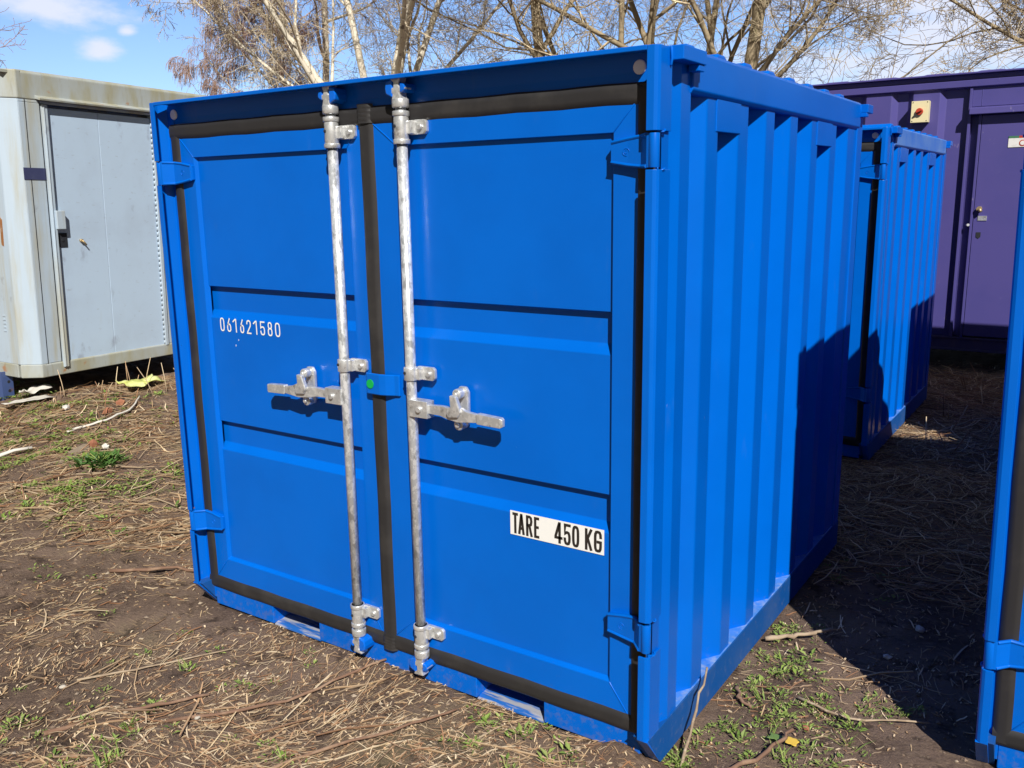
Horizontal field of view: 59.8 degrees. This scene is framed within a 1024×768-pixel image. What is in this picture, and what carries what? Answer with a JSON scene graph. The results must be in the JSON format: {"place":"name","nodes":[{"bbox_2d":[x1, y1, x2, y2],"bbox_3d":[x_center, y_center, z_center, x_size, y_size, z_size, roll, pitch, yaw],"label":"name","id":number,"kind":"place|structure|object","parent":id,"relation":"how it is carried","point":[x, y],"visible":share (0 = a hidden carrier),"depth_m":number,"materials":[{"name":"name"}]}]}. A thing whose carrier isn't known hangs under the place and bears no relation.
{"place":"outdoors","nodes":[
{"label":"outdoors","id":0,"kind":"place"},
{"bbox_2d":[0,335,1005,767],"bbox_3d":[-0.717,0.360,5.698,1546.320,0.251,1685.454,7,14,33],"label":"ground","id":1,"kind":"structure","parent":0,"point":[920,747],"depth_m":3.16,"materials":[{"name":"soil"}]},
{"bbox_2d":[0,7,31,68],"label":"bare tree","id":2,"kind":"object","parent":1,"relation":"on","point":[2,29],"visible":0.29,"depth_m":12.39,"materials":[{"name":"brown plant"}]},
{"bbox_2d":[0,446,32,457],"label":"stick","id":3,"kind":"object","parent":1,"relation":"on","point":[6,453],"visible":1,"depth_m":5.68,"materials":[{"name":"white wood"}]},
{"bbox_2d":[1,394,55,404],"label":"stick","id":4,"kind":"object","parent":1,"relation":"on","point":[32,398],"visible":1,"depth_m":6.60,"materials":[{"name":"white wood"}]},
{"bbox_2d":[19,384,51,393],"bbox_3d":[-3.606,0.035,6.720,0.143,0.047,0.219,7,14,33],"label":"foam scrap","id":5,"kind":"object","parent":1,"relation":"on","point":[33,389],"visible":1,"depth_m":6.72,"materials":[{"name":"white plastic"}]},
{"bbox_2d":[62,405,69,409],"bbox_3d":[-3.193,0.167,6.369,0.054,0.040,0.091,-4,12,-15],"label":"foam lump","id":6,"kind":"object","parent":1,"relation":"on","point":[66,406],"visible":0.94,"depth_m":6.34,"materials":[{"name":"white plastic"}]},
{"bbox_2d":[60,443,89,462],"bbox_3d":[-2.784,0.442,5.663,0.086,0.025,0.402,4,15,6],"label":"grey plank","id":7,"kind":"object","parent":1,"relation":"on","point":[77,449],"visible":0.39,"depth_m":5.67,"materials":[{"name":"grey wood"}]},
{"bbox_2d":[88,439,98,447],"bbox_3d":[-2.714,0.388,5.766,0.074,0.068,0.056,6,14,29],"label":"brick fragment","id":8,"kind":"object","parent":1,"relation":"on","point":[93,442],"visible":0.94,"depth_m":5.74,"materials":[{"name":"orange brick"}]},
{"bbox_2d":[69,448,128,470],"bbox_3d":[-2.512,0.465,5.447,0.318,0.100,0.307,-1,12,1],"label":"weed plant","id":9,"kind":"object","parent":1,"relation":"on","point":[102,462],"visible":0.98,"depth_m":5.42,"materials":[{"name":"green plant"}]},
{"bbox_2d":[66,395,139,432],"bbox_3d":[-2.849,0.214,6.321,0.132,0.125,0.671,4,13,23],"label":"stick","id":10,"kind":"object","parent":1,"relation":"on","point":[104,420],"visible":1,"depth_m":6.21,"materials":[{"name":"white wood"}]},
{"bbox_2d":[102,407,112,414],"bbox_3d":[-2.891,0.193,6.367,0.047,0.058,0.087,3,12,17],"label":"brick fragment","id":11,"kind":"object","parent":1,"relation":"on","point":[108,409],"visible":0.97,"depth_m":6.35,"materials":[{"name":"orange brick"}]},
{"bbox_2d":[0,68,236,400],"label":"portable cabin","id":12,"kind":"object","parent":1,"relation":"on","point":[82,279],"visible":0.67,"depth_m":6.76,"materials":[{"name":"white metal"}]},
{"bbox_2d":[47,108,165,359],"bbox_3d":[-3.174,-1.154,7.036,0.066,1.893,0.921,7,13,27],"label":"door","id":13,"kind":"structure","parent":12,"relation":"in","point":[103,178],"depth_m":7.00,"materials":[{"name":"grey paint"}]},
{"bbox_2d":[116,399,125,405],"bbox_3d":[-2.891,0.141,6.572,0.055,0.067,0.077,5,13,25],"label":"brick fragment","id":14,"kind":"object","parent":1,"relation":"on","point":[119,402],"visible":0.91,"depth_m":6.55,"materials":[{"name":"orange brick"}]},
{"bbox_2d":[44,693,209,735],"bbox_3d":[-1.224,1.047,2.845,0.488,0.031,0.037,-6,13,-22],"label":"dry stick","id":15,"kind":"object","parent":1,"relation":"on","point":[63,728],"visible":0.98,"depth_m":2.87,"materials":[{"name":"brown wood"}]},
{"bbox_2d":[115,374,166,386],"bbox_3d":[-2.973,-0.025,7.116,0.223,0.060,0.329,7,14,33],"label":"yellow wrapper","id":16,"kind":"object","parent":1,"relation":"on","point":[142,382],"visible":0.98,"depth_m":7.07,"materials":[{"name":"plastic"}]},
{"bbox_2d":[109,566,193,572],"bbox_3d":[-1.467,0.811,3.868,0.563,0.021,0.076,0,12,6],"label":"dry stick","id":17,"kind":"object","parent":1,"relation":"on","point":[146,569],"visible":0.63,"depth_m":3.87,"materials":[{"name":"brown wood"}]},
{"bbox_2d":[77,648,232,680],"bbox_3d":[-1.242,0.978,3.114,0.511,0.037,0.043,-5,13,-19],"label":"dry stick","id":18,"kind":"object","parent":1,"relation":"on","point":[103,675],"visible":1,"depth_m":3.11,"materials":[{"name":"brown wood"}]},
{"bbox_2d":[166,658,386,722],"bbox_3d":[-0.747,1.004,2.889,0.708,0.068,0.067,-6,13,-21],"label":"dry stick","id":19,"kind":"object","parent":1,"relation":"on","point":[262,704],"visible":1,"depth_m":2.86,"materials":[{"name":"brown wood"}]},
{"bbox_2d":[166,0,456,95],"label":"bare tree","id":20,"kind":"object","parent":1,"relation":"on","point":[218,79],"visible":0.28,"depth_m":15.25,"materials":[{"name":"brown wood"}]},
{"bbox_2d":[129,0,563,91],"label":"bare tree","id":21,"kind":"object","parent":1,"relation":"on","point":[407,13],"visible":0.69,"depth_m":12.90,"materials":[{"name":"brown plant"}]},
{"bbox_2d":[272,708,456,767],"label":"dry stick","id":22,"kind":"object","parent":1,"relation":"on","point":[329,747],"visible":1,"depth_m":2.64,"materials":[{"name":"brown wood"}]},
{"bbox_2d":[0,380,925,767],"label":"weeds","id":23,"kind":"object","parent":1,"relation":"on","point":[478,722],"visible":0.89,"depth_m":2.91,"materials":[{"name":"green plant"}]},
{"bbox_2d":[0,361,999,767],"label":"soil crumbs","id":24,"kind":"object","parent":1,"relation":"on","point":[334,705],"visible":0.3,"depth_m":3.03,"materials":[{"name":"brown soil"}]},
{"bbox_2d":[0,360,1004,767],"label":"straw","id":25,"kind":"object","parent":1,"relation":"on","point":[944,398],"visible":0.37,"depth_m":3.76,"materials":[{"name":"beige plant"}]},
{"bbox_2d":[149,44,872,761],"bbox_3d":[0.112,-0.144,3.579,1.994,1.944,2.006,7,14,33],"label":"storage container","id":26,"kind":"object","parent":1,"relation":"on","point":[517,386],"visible":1,"depth_m":2.71,"materials":[{"name":"blue metal"}]},
{"bbox_2d":[156,85,397,653],"bbox_3d":[-0.815,-0.033,3.078,1.003,1.856,0.119,7,14,33],"label":"door","id":27,"kind":"structure","parent":26,"relation":"in","point":[278,214],"depth_m":3.05,"materials":[{"name":"blue paint"}]},
{"bbox_2d":[366,78,659,732],"bbox_3d":[-0.037,0.063,2.563,1.010,1.856,0.119,7,14,33],"label":"door","id":28,"kind":"structure","parent":26,"relation":"in","point":[511,226],"depth_m":2.54,"materials":[{"name":"blue paint"}]},
{"bbox_2d":[53,357,1003,453],"bbox_3d":[0.385,0.003,6.877,7.563,0.435,2.523,1,12,8],"label":"stubble","id":29,"kind":"object","parent":1,"relation":"on","point":[990,437],"visible":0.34,"depth_m":6.32,"materials":[{"name":"beige plant"}]},
{"bbox_2d":[176,0,1023,83],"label":"bare tree","id":30,"kind":"object","parent":1,"relation":"on","point":[653,18],"visible":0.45,"depth_m":11.81,"materials":[{"name":"brown plant"}]},
{"bbox_2d":[342,0,886,83],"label":"bare tree","id":31,"kind":"object","parent":1,"relation":"on","point":[621,12],"visible":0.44,"depth_m":12.27,"materials":[{"name":"brown plant"}]},
{"bbox_2d":[354,0,954,76],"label":"bare tree","id":32,"kind":"object","parent":1,"relation":"on","point":[757,12],"visible":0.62,"depth_m":11.19,"materials":[{"name":"brown plant"}]},
{"bbox_2d":[680,667,707,766],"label":"dry stick","id":33,"kind":"object","parent":1,"relation":"on","point":[691,726],"visible":1,"depth_m":2.59,"materials":[{"name":"brown wood"}]},
{"bbox_2d":[561,0,837,83],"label":"bare tree","id":34,"kind":"object","parent":1,"relation":"on","point":[709,16],"visible":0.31,"depth_m":16.06,"materials":[{"name":"brown plant"}]},
{"bbox_2d":[734,684,751,707],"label":"dry stick","id":35,"kind":"object","parent":1,"relation":"on","point":[738,690],"visible":1,"depth_m":2.82,"materials":[{"name":"brown wood"}]},
{"bbox_2d":[728,728,793,767],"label":"dry stick","id":36,"kind":"object","parent":1,"relation":"on","point":[760,756],"visible":1,"depth_m":2.54,"materials":[{"name":"brown wood"}]},
{"bbox_2d":[767,732,783,739],"bbox_3d":[0.778,1.042,2.625,0.043,0.004,0.034,7,14,33],"label":"fallen leaf","id":37,"kind":"object","parent":1,"relation":"on","point":[775,736],"visible":0.77,"depth_m":2.62,"materials":[{"name":"green plant"}]},
{"bbox_2d":[785,736,798,746],"bbox_3d":[0.819,1.046,2.603,0.039,0.003,0.036,7,14,33],"label":"fallen leaf","id":38,"kind":"object","parent":1,"relation":"on","point":[792,741],"visible":0.93,"depth_m":2.60,"materials":[{"name":"yellow plant"}]},
{"bbox_2d":[764,628,832,640],"bbox_3d":[1.041,0.906,3.213,0.272,0.025,0.034,-4,12,-13],"label":"dry stick","id":39,"kind":"object","parent":1,"relation":"on","point":[780,637],"visible":1,"depth_m":3.20,"materials":[{"name":"brown wood"}]},
{"bbox_2d":[798,696,929,723],"bbox_3d":[1.077,1.016,2.732,0.385,0.022,0.065,3,13,19],"label":"dry stick","id":40,"kind":"object","parent":1,"relation":"on","point":[837,714],"visible":0.97,"depth_m":2.71,"materials":[{"name":"brown wood"}]},
{"bbox_2d":[883,654,891,659],"bbox_3d":[1.295,0.941,3.068,0.032,0.018,0.021,7,14,33],"label":"pebble","id":41,"kind":"object","parent":1,"relation":"on","point":[887,656],"visible":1,"depth_m":3.06,"materials":[{"name":"grey stone"}]},
{"bbox_2d":[842,123,952,459],"bbox_3d":[1.822,-0.759,6.370,1.994,1.944,2.006,7,14,33],"label":"storage container","id":42,"kind":"object","parent":1,"relation":"on","point":[901,189],"visible":0.23,"depth_m":5.39,"materials":[{"name":"blue metal"}]},
{"bbox_2d":[843,142,885,446],"bbox_3d":[1.673,-0.551,5.354,1.010,1.856,0.119,7,14,33],"label":"door","id":43,"kind":"structure","parent":42,"relation":"in","point":[872,171],"depth_m":5.12,"materials":[{"name":"blue paint"}]},
{"bbox_2d":[771,0,1023,80],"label":"bare tree","id":44,"kind":"object","parent":1,"relation":"on","point":[1001,30],"visible":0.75,"depth_m":12.40,"materials":[{"name":"brown plant"}]},
{"bbox_2d":[813,68,1023,353],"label":"purple container","id":45,"kind":"object","parent":1,"relation":"on","point":[977,118],"visible":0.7,"depth_m":7.75,"materials":[{"name":"metal"}]},
{"bbox_2d":[963,113,1023,337],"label":"door","id":46,"kind":"structure","parent":45,"relation":"in","point":[1001,151],"depth_m":7.66,"materials":[{"name":"purple paint"}]},
{"bbox_2d":[915,625,924,632],"bbox_3d":[1.483,0.892,3.237,0.030,0.024,0.040,-4,12,-12],"label":"pebble","id":47,"kind":"object","parent":1,"relation":"on","point":[919,628],"visible":1,"depth_m":3.23,"materials":[{"name":"grey stone"}]},
{"bbox_2d":[942,417,1000,429],"bbox_3d":[3.204,0.254,6.051,0.738,0.049,0.027,-5,13,-20],"label":"dry stick","id":48,"kind":"object","parent":1,"relation":"on","point":[969,421],"visible":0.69,"depth_m":6.01,"materials":[{"name":"brown wood"}]},
{"bbox_2d":[975,134,1023,767],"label":"storage container","id":49,"kind":"object","parent":1,"relation":"on","point":[999,737],"visible":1,"depth_m":2.35,"materials":[{"name":"blue metal"}]},
{"bbox_2d":[983,161,1023,750],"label":"door","id":50,"kind":"structure","parent":49,"relation":"in","point":[1006,656],"depth_m":2.37,"materials":[{"name":"blue paint"}]},
{"bbox_2d":[0,0,1023,95],"label":"sky","id":51,"kind":"structure","parent":0,"point":[100,40],"materials":[{"name":"blue"}]}
]}

